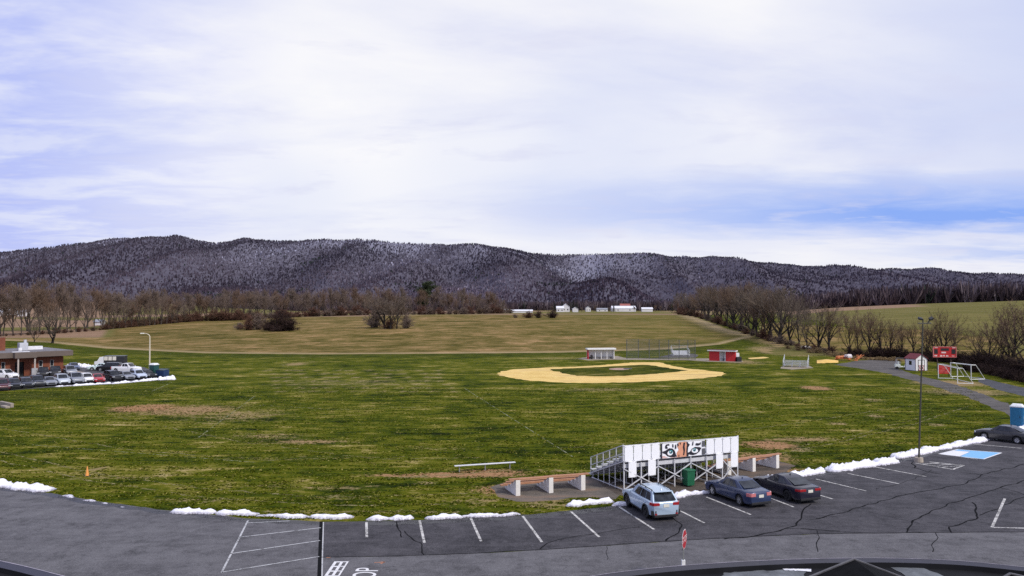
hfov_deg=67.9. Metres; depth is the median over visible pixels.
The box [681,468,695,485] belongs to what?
wheeled bin
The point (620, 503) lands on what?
snow bank
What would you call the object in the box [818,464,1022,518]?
pavement crack
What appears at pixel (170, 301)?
bare tree
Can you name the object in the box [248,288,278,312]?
bare tree
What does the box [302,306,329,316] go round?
shrub
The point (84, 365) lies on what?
snow bank
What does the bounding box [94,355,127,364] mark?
box truck
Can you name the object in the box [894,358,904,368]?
golf cart
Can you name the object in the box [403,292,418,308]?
bare tree
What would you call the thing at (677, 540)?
pavement joint
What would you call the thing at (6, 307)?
bare tree
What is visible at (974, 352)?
dark shrub
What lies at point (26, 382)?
parked car
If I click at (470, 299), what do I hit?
bare tree
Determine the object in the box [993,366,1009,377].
dark shrub
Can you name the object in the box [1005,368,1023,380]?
dark shrub
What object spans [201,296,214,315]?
bare tree
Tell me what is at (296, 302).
bare tree
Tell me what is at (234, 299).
bare tree
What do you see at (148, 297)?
bare tree
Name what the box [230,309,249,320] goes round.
shrub
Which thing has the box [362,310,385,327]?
grey shrub
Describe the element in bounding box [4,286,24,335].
bare tree
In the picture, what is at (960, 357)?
dark shrub
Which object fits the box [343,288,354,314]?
bare tree
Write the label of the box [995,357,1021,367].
dark shrub
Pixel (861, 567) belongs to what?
school building
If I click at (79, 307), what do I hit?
bare tree
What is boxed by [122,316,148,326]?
shrub
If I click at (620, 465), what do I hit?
grandstand
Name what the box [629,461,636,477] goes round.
panel
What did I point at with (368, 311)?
shrub
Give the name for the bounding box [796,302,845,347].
bare tree
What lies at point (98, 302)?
bare tree
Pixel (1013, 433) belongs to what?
parked car
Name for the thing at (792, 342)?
grey shrub
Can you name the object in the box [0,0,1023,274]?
sky
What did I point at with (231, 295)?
bare tree
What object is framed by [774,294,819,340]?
bare tree
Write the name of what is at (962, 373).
soccer goal
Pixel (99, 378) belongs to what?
parked car
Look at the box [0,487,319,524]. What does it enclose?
meltwater
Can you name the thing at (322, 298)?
bare tree
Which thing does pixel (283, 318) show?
dark shrub
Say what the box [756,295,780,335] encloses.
bare tree
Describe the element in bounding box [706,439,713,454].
panel
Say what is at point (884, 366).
gravel lane
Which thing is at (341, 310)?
shrub
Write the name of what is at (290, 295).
bare tree
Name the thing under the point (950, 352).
scoreboard
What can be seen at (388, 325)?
shrub
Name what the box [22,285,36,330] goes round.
bare tree
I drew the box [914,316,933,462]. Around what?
light pole
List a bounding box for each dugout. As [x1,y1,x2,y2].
[586,348,615,358]
[707,349,737,361]
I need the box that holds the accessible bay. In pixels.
[942,450,997,458]
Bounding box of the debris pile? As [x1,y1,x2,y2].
[835,354,863,360]
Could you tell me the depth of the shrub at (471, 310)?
507.43 m
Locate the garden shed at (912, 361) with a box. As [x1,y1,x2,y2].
[904,353,927,370]
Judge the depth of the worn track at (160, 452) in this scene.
62.07 m
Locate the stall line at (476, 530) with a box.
[470,518,480,540]
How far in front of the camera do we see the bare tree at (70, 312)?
299.50 m
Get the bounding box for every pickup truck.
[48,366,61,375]
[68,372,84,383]
[110,363,141,371]
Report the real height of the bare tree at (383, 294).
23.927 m
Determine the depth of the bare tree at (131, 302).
374.70 m
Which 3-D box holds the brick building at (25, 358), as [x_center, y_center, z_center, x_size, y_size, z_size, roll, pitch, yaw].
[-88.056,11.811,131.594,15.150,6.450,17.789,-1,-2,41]
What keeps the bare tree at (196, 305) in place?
on the ground at (434, 353)
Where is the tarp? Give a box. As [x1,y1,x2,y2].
[817,359,837,362]
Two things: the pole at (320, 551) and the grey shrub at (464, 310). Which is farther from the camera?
the grey shrub at (464, 310)
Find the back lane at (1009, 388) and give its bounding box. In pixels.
[978,377,1023,395]
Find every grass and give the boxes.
[551,365,686,375]
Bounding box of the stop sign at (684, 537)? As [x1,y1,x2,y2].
[681,529,686,564]
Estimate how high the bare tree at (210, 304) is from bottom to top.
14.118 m
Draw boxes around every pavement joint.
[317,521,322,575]
[348,532,944,556]
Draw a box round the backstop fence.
[626,339,695,359]
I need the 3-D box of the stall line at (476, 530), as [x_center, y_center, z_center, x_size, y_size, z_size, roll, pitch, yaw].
[-1.945,12.931,40.762,0.135,0.001,4.283,0,-1,-10]
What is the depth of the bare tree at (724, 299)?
287.99 m
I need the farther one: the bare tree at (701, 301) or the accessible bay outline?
the bare tree at (701, 301)
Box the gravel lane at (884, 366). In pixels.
[837,359,1009,415]
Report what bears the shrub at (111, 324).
on the ground at (434, 353)
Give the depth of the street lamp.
129.60 m
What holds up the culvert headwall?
on the ground at (434, 353)
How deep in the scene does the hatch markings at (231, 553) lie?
37.58 m
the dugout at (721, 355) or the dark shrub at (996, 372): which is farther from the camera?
the dugout at (721, 355)
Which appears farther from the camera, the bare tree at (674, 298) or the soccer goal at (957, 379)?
the bare tree at (674, 298)
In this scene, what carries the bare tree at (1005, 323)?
on the ground at (434, 353)
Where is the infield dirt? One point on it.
(547, 374)
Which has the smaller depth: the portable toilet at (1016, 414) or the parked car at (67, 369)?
the portable toilet at (1016, 414)
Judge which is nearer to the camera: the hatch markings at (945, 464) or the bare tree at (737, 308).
the hatch markings at (945, 464)
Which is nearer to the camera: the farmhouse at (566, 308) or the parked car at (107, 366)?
the parked car at (107, 366)
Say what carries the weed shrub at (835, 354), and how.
on the ground at (434, 353)
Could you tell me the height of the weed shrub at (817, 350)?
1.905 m
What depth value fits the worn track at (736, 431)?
71.29 m
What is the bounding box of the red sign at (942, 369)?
[939,365,949,376]
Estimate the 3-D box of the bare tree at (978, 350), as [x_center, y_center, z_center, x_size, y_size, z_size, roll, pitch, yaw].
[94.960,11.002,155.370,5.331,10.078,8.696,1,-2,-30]
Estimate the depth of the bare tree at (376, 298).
589.41 m
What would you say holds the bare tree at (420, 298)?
on the ground at (434, 353)
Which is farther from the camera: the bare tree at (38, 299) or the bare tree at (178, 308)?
the bare tree at (178, 308)
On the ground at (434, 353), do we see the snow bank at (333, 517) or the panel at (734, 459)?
the snow bank at (333, 517)
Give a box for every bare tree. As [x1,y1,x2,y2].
[0,284,19,325]
[0,288,15,333]
[0,293,19,335]
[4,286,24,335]
[5,282,25,331]
[6,282,33,335]
[10,284,47,334]
[17,307,70,342]
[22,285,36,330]
[26,319,45,341]
[28,284,54,333]
[29,287,62,329]
[30,277,55,331]
[40,282,60,327]
[53,282,72,332]
[55,279,76,329]
[55,293,97,331]
[64,293,85,331]
[69,298,100,328]
[70,286,99,327]
[83,285,106,327]
[93,288,110,329]
[93,295,105,321]
[102,290,116,323]
[107,291,123,321]
[109,303,128,325]
[114,293,128,327]
[120,294,140,326]
[124,299,133,315]
[125,304,138,326]
[130,293,148,325]
[131,290,151,325]
[143,300,155,325]
[146,288,161,324]
[152,291,170,323]
[158,289,169,317]
[162,295,177,323]
[163,292,181,316]
[168,300,180,323]
[171,292,183,309]
[172,300,184,322]
[178,304,189,315]
[181,292,196,313]
[183,297,209,313]
[194,290,207,311]
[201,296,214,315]
[208,299,214,311]
[213,295,220,311]
[214,287,232,312]
[217,294,227,312]
[219,299,236,312]
[223,291,246,312]
[231,288,242,308]
[232,289,247,313]
[236,294,253,312]
[239,291,262,311]
[245,291,257,313]
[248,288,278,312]
[259,288,268,307]
[259,296,269,315]
[262,294,280,313]
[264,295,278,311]
[271,293,283,309]
[280,295,288,310]
[283,288,294,309]
[291,291,301,311]
[294,296,305,311]
[298,292,311,311]
[300,288,322,309]
[312,296,321,307]
[320,288,330,310]
[325,292,336,308]
[328,287,335,308]
[330,293,357,311]
[338,286,348,306]
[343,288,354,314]
[346,296,355,308]
[350,284,362,305]
[356,294,370,311]
[357,290,372,311]
[361,294,401,327]
[363,289,371,314]
[368,294,379,306]
[371,287,385,301]
[374,299,408,328]
[379,288,391,302]
[385,289,396,303]
[388,293,409,328]
[399,286,406,308]
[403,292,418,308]
[413,288,423,309]
[418,289,428,306]
[428,291,435,309]
[433,285,444,305]
[438,291,446,310]
[441,293,452,307]
[444,293,453,306]
[452,289,467,309]
[457,288,465,306]
[464,292,474,306]
[466,293,475,308]
[474,293,481,308]
[477,297,487,307]
[479,291,493,304]
[488,291,497,305]
[489,296,500,305]
[672,294,679,309]
[674,292,690,313]
[677,293,692,310]
[688,292,700,310]
[689,284,710,315]
[692,291,706,312]
[695,283,719,320]
[695,285,704,311]
[699,293,715,314]
[704,284,721,322]
[704,287,727,318]
[707,288,720,317]
[713,284,735,325]
[714,282,738,320]
[715,284,748,328]
[716,282,765,323]
[717,278,757,317]
[719,291,749,324]
[731,282,781,330]
[732,286,766,330]
[732,292,751,328]
[736,281,759,329]
[737,283,808,335]
[739,290,764,333]
[743,290,771,333]
[746,283,784,331]
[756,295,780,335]
[757,282,797,336]
[757,286,792,335]
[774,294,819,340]
[788,295,812,345]
[794,305,821,349]
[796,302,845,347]
[807,302,849,346]
[835,311,862,347]
[849,323,868,349]
[851,303,893,348]
[860,313,895,349]
[876,320,903,350]
[883,324,912,353]
[896,316,937,352]
[915,308,969,348]
[916,322,942,350]
[918,320,939,351]
[936,321,968,347]
[954,325,995,355]
[966,310,1018,356]
[967,303,1023,356]
[990,317,1023,365]
[991,296,1023,359]
[991,326,1021,362]
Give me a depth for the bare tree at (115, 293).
368.39 m
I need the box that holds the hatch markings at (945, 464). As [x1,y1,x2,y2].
[918,462,964,468]
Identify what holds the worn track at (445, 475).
on the ground at (434, 353)
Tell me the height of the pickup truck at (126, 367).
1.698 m
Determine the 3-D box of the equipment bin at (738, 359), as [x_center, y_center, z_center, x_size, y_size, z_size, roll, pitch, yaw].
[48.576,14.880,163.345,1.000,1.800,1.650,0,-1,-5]
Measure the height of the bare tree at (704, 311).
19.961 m
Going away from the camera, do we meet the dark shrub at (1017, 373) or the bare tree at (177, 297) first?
the dark shrub at (1017, 373)
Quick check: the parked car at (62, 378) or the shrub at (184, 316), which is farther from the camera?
the shrub at (184, 316)
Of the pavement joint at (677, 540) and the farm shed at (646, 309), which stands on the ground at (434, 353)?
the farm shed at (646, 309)
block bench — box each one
[500,472,588,495]
[704,453,781,474]
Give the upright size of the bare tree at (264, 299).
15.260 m
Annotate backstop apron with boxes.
[579,356,742,362]
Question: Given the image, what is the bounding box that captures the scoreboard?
[933,347,956,370]
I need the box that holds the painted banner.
[661,440,704,458]
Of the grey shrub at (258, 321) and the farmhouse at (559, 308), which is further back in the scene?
the farmhouse at (559, 308)
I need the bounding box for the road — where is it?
[0,490,1023,575]
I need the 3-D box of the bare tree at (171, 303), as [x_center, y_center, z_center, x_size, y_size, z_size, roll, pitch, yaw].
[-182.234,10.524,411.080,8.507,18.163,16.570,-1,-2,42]
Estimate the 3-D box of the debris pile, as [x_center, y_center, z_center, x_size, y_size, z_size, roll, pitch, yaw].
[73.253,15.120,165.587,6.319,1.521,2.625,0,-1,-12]
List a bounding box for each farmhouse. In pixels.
[556,306,563,311]
[563,304,569,311]
[585,306,590,311]
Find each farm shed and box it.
[93,319,104,324]
[512,310,532,312]
[641,307,652,311]
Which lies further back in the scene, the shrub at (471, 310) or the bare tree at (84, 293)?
the shrub at (471, 310)
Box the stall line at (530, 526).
[522,516,542,541]
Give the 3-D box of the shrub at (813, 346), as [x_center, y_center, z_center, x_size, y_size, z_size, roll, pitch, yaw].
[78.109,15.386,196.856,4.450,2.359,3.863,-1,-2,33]
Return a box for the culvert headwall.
[0,401,13,408]
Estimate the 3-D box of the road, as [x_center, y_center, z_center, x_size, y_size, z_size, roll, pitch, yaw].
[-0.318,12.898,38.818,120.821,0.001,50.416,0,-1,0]
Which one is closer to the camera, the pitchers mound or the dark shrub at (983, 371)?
the dark shrub at (983, 371)
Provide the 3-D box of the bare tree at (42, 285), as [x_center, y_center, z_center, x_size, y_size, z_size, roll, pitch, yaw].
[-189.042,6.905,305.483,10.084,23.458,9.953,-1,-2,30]
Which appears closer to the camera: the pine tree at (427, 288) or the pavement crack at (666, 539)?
the pavement crack at (666, 539)
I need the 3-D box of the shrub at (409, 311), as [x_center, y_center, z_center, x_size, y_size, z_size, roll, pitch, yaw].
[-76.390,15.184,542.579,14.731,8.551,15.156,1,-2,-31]
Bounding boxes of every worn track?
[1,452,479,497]
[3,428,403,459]
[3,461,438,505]
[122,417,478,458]
[264,510,421,511]
[399,470,509,477]
[581,404,917,446]
[781,406,968,452]
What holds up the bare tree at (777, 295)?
on the ground at (434, 353)
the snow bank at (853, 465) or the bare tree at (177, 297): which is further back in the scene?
the bare tree at (177, 297)
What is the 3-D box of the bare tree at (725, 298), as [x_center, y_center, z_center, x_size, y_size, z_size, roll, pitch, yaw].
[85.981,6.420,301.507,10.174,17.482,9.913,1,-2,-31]
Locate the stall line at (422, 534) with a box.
[419,520,425,542]
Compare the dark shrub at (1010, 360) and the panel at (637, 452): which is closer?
the panel at (637, 452)
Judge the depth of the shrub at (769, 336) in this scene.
228.98 m
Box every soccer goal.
[938,364,973,383]
[950,362,984,379]
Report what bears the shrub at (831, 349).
on the ground at (434, 353)
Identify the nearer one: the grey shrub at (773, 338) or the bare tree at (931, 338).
the bare tree at (931, 338)
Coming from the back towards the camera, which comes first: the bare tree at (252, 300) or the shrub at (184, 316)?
the bare tree at (252, 300)
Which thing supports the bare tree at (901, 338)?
on the ground at (434, 353)
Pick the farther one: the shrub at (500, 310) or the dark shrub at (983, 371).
the shrub at (500, 310)
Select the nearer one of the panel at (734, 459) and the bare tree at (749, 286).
the panel at (734, 459)
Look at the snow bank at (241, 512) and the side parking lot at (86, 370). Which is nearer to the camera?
the snow bank at (241, 512)
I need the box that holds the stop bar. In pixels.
[325,561,348,575]
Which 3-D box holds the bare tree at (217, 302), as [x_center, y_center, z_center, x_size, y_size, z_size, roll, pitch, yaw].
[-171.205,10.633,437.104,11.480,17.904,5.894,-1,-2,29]
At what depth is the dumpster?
127.62 m
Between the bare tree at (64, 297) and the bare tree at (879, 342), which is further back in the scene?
the bare tree at (64, 297)
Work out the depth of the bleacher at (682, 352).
182.09 m
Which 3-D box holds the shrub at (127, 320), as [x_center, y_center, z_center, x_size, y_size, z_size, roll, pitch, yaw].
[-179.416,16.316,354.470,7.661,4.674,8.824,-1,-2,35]
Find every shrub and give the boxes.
[98,324,110,329]
[103,319,115,328]
[105,319,123,328]
[116,320,127,327]
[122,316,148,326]
[124,319,137,327]
[162,316,174,323]
[164,311,183,321]
[180,312,195,321]
[181,313,191,321]
[190,311,203,320]
[204,308,218,320]
[208,309,232,320]
[228,309,243,320]
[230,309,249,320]
[232,322,242,329]
[237,314,257,329]
[244,310,268,329]
[257,317,278,330]
[263,307,300,331]
[279,319,302,330]
[285,309,299,316]
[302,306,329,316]
[323,309,335,315]
[331,307,343,315]
[335,304,350,315]
[344,304,363,314]
[362,308,371,314]
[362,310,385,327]
[380,319,397,328]
[396,313,414,328]
[399,305,413,314]
[414,304,426,314]
[422,305,435,314]
[433,306,443,314]
[444,307,453,313]
[459,307,470,313]
[466,305,474,313]
[474,308,484,313]
[481,304,494,313]
[488,303,502,313]
[493,304,509,313]
[495,306,502,313]
[522,311,534,317]
[533,310,543,317]
[543,309,558,317]
[678,305,689,315]
[685,306,694,315]
[689,310,700,316]
[695,313,704,318]
[711,315,723,324]
[737,323,748,330]
[740,327,754,333]
[747,329,755,335]
[755,328,770,338]
[762,334,772,340]
[769,335,777,341]
[772,334,788,343]
[785,340,794,345]
[807,344,818,350]
[812,347,823,352]
[823,345,837,353]
[829,350,840,356]
[842,346,852,353]
[847,347,861,354]
[853,347,863,356]
[861,350,872,356]
[867,347,879,356]
[878,345,900,357]
[892,345,912,357]
[898,350,906,357]
[924,348,932,360]
[928,354,940,361]
[944,352,962,362]
[952,351,968,362]
[956,350,983,363]
[957,361,975,370]
[965,351,983,365]
[967,363,982,371]
[971,348,997,363]
[972,363,985,371]
[977,352,994,365]
[977,365,987,373]
[979,354,999,368]
[981,354,1012,368]
[985,364,1001,374]
[990,367,1000,375]
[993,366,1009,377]
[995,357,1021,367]
[998,355,1023,371]
[1000,354,1017,367]
[1001,367,1013,379]
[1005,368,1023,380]
[1010,374,1023,382]
[1011,360,1023,371]
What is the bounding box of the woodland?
[51,278,1023,311]
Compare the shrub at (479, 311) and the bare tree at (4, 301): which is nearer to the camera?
the bare tree at (4, 301)
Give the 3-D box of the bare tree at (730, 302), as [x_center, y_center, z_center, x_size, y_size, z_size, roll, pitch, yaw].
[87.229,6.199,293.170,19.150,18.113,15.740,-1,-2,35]
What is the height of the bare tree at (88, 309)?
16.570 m
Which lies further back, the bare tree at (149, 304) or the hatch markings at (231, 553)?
the bare tree at (149, 304)
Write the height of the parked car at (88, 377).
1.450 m
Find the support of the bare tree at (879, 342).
on the ground at (434, 353)
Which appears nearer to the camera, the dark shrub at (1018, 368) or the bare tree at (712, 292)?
the dark shrub at (1018, 368)
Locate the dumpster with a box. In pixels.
[156,368,168,375]
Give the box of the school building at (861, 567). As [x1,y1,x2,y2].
[0,558,1023,575]
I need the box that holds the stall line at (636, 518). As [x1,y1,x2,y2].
[619,506,653,528]
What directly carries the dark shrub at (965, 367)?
on the ground at (434, 353)
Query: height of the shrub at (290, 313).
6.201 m
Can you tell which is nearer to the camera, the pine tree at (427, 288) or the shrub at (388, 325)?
the shrub at (388, 325)
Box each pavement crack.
[404,531,423,554]
[540,527,634,548]
[665,517,681,540]
[725,504,810,538]
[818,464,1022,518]
[906,480,1023,531]
[948,502,978,532]
[980,497,1022,514]
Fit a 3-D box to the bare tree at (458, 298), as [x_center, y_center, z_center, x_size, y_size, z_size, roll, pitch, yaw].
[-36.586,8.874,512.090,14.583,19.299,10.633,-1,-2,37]
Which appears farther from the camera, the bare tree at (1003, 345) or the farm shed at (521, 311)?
the farm shed at (521, 311)
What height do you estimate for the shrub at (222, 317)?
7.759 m
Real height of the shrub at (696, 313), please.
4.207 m
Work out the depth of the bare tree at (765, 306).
239.17 m
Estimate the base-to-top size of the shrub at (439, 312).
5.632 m
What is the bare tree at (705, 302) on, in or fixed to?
on the ground at (434, 353)
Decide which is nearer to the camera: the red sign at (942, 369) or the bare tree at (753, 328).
the red sign at (942, 369)
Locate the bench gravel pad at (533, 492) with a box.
[490,477,618,501]
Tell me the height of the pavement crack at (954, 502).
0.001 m
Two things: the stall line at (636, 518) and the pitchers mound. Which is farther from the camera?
the pitchers mound
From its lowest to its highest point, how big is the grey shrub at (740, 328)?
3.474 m
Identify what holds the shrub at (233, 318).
on the ground at (434, 353)
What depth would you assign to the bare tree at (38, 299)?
284.15 m
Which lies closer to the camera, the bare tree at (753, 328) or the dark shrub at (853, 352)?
the dark shrub at (853, 352)
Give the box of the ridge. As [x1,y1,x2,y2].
[0,236,1023,309]
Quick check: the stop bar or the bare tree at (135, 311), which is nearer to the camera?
the stop bar
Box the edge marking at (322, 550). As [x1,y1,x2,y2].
[321,522,323,575]
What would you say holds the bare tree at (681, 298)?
on the ground at (434, 353)
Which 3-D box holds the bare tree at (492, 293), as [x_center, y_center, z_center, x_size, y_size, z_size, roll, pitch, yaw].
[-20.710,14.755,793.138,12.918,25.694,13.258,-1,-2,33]
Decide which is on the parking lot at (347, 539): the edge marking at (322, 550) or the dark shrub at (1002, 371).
the edge marking at (322, 550)
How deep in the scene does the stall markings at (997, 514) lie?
43.40 m
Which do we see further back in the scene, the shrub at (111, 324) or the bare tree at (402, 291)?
the bare tree at (402, 291)
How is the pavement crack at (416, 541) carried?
on the parking lot at (347, 539)
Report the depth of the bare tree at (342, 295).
516.68 m
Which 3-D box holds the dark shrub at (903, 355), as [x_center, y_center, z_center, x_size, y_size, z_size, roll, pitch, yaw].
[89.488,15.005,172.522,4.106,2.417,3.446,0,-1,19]
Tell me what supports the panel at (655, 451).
attached to the grandstand
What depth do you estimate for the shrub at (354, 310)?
519.50 m
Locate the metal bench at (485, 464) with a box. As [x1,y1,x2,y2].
[454,461,515,471]
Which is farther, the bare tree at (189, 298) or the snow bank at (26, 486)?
the bare tree at (189, 298)
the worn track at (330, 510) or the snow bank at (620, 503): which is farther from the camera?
the snow bank at (620, 503)
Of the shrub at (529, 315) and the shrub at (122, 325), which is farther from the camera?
the shrub at (529, 315)
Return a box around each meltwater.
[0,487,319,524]
[368,439,997,524]
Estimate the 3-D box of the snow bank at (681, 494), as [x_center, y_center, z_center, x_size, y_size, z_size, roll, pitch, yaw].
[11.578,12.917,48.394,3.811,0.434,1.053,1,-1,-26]
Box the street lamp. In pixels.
[140,333,149,363]
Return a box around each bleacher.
[671,346,689,355]
[783,354,808,367]
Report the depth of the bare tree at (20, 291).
276.75 m
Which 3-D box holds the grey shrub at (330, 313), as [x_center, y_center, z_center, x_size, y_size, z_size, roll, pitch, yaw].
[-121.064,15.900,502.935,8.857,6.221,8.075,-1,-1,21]
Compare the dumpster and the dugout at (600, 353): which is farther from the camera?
the dugout at (600, 353)
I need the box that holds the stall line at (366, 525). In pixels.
[365,522,367,536]
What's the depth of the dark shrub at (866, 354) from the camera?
176.41 m
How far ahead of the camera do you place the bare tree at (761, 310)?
235.51 m
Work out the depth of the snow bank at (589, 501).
45.81 m
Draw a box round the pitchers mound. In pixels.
[610,368,627,369]
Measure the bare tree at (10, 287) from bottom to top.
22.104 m
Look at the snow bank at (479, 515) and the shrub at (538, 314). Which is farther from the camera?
the shrub at (538, 314)
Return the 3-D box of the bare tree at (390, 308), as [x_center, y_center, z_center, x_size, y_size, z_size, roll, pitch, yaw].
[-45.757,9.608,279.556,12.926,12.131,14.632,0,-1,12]
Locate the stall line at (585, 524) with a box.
[570,511,599,536]
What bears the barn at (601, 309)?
on the ground at (434, 353)
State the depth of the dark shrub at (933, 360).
162.20 m
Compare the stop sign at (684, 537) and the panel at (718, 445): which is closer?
the stop sign at (684, 537)
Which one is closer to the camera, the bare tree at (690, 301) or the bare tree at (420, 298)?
the bare tree at (690, 301)
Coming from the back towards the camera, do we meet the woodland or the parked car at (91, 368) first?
the woodland
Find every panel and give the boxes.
[625,445,632,461]
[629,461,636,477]
[634,445,641,460]
[643,444,650,459]
[648,459,655,475]
[651,443,659,459]
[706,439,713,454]
[715,438,721,453]
[716,453,722,468]
[723,437,729,452]
[731,437,737,451]
[731,452,737,466]
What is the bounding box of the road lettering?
[352,568,377,575]
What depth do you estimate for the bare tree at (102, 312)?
352.79 m
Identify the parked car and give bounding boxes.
[0,369,18,377]
[0,378,10,389]
[7,378,22,388]
[19,377,34,387]
[29,375,45,385]
[36,366,48,375]
[43,376,57,385]
[53,373,70,384]
[62,365,76,374]
[68,362,79,369]
[81,373,93,382]
[87,363,104,370]
[92,373,104,382]
[96,362,121,370]
[103,370,122,380]
[119,371,135,379]
[130,369,147,378]
[142,370,156,377]
[622,482,679,517]
[705,475,770,505]
[752,472,820,501]
[974,424,1023,443]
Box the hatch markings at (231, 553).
[220,520,320,572]
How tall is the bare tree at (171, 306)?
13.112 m
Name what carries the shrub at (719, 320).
on the ground at (434, 353)
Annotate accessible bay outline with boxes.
[939,449,1000,458]
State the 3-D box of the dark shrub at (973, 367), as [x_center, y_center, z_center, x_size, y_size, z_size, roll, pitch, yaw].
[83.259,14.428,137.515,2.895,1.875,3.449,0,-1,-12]
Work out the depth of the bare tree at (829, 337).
195.32 m
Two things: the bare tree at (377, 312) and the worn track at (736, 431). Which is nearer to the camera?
the worn track at (736, 431)
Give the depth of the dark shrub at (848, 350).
182.94 m
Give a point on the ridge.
(448, 257)
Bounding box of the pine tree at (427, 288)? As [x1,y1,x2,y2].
[414,280,439,307]
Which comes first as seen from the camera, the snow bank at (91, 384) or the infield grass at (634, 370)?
the snow bank at (91, 384)
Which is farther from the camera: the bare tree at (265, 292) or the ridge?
the ridge
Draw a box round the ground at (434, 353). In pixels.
[0,301,1023,556]
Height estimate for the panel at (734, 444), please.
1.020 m
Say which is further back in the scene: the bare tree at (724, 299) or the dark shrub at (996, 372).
the bare tree at (724, 299)
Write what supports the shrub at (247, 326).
on the ground at (434, 353)
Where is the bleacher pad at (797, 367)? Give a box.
[781,366,811,369]
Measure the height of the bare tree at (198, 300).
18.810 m
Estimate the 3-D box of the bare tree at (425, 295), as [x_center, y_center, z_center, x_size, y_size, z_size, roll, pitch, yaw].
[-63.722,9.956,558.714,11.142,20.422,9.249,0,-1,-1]
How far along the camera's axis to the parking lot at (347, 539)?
42.81 m
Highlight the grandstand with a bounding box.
[589,435,738,489]
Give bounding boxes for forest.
[0,234,1023,309]
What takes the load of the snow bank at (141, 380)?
on the ground at (434, 353)
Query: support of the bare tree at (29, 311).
on the ground at (434, 353)
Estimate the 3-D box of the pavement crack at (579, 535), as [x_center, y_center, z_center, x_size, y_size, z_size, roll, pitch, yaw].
[3.962,12.907,39.594,6.708,0.001,0.750,1,-2,-34]
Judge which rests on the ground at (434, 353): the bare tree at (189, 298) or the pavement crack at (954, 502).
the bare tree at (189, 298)
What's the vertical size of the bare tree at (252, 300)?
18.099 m
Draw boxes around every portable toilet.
[149,363,158,376]
[1009,403,1023,426]
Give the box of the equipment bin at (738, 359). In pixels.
[736,353,741,361]
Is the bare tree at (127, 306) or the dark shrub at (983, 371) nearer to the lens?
the dark shrub at (983, 371)
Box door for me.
[1012,408,1021,425]
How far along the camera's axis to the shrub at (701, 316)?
364.37 m
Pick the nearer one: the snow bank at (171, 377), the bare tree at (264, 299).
the snow bank at (171, 377)
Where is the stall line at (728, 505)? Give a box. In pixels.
[707,497,750,514]
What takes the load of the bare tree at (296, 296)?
on the ground at (434, 353)
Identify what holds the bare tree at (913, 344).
on the ground at (434, 353)
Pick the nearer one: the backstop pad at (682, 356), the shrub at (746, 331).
the backstop pad at (682, 356)
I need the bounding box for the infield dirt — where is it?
[497,362,724,382]
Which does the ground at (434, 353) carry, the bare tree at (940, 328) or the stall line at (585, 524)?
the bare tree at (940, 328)
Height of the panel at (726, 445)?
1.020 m
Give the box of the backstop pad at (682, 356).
[661,354,697,357]
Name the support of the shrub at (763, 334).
on the ground at (434, 353)
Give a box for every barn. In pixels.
[596,308,607,311]
[611,306,635,311]
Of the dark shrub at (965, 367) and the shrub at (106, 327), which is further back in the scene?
the shrub at (106, 327)
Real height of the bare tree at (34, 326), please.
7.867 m
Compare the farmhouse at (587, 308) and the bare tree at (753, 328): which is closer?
the bare tree at (753, 328)
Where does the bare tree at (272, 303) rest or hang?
on the ground at (434, 353)
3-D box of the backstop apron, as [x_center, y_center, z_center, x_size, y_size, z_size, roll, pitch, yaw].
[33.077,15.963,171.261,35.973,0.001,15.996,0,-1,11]
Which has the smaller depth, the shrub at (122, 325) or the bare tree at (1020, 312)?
the bare tree at (1020, 312)
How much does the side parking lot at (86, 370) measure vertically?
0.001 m
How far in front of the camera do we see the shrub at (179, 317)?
405.06 m
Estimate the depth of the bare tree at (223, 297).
436.50 m
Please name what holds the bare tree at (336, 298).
on the ground at (434, 353)
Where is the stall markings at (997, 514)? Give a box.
[991,498,1013,527]
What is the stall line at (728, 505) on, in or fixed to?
on the parking lot at (347, 539)
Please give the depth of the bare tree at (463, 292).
562.70 m
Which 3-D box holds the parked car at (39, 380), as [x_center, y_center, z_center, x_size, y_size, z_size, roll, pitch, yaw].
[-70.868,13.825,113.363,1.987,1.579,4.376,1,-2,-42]
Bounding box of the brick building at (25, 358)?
[0,337,72,375]
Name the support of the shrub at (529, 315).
on the ground at (434, 353)
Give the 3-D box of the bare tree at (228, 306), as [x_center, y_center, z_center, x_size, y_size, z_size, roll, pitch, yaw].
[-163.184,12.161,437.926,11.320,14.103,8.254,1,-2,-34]
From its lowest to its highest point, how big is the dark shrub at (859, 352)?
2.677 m
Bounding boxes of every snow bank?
[0,478,55,491]
[67,363,93,367]
[72,382,110,385]
[111,378,157,383]
[158,375,175,379]
[170,507,216,513]
[215,509,258,515]
[256,513,309,518]
[309,513,354,519]
[366,515,413,520]
[425,513,462,519]
[462,512,520,517]
[566,497,613,506]
[612,501,626,505]
[674,489,709,498]
[768,467,825,476]
[824,456,899,471]
[890,436,993,458]
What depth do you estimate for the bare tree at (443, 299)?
485.93 m
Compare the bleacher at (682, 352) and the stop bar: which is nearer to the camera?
the stop bar
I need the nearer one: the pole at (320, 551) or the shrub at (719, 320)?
the pole at (320, 551)
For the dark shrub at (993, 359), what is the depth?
142.66 m
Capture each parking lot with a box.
[0,367,162,390]
[323,439,1023,556]

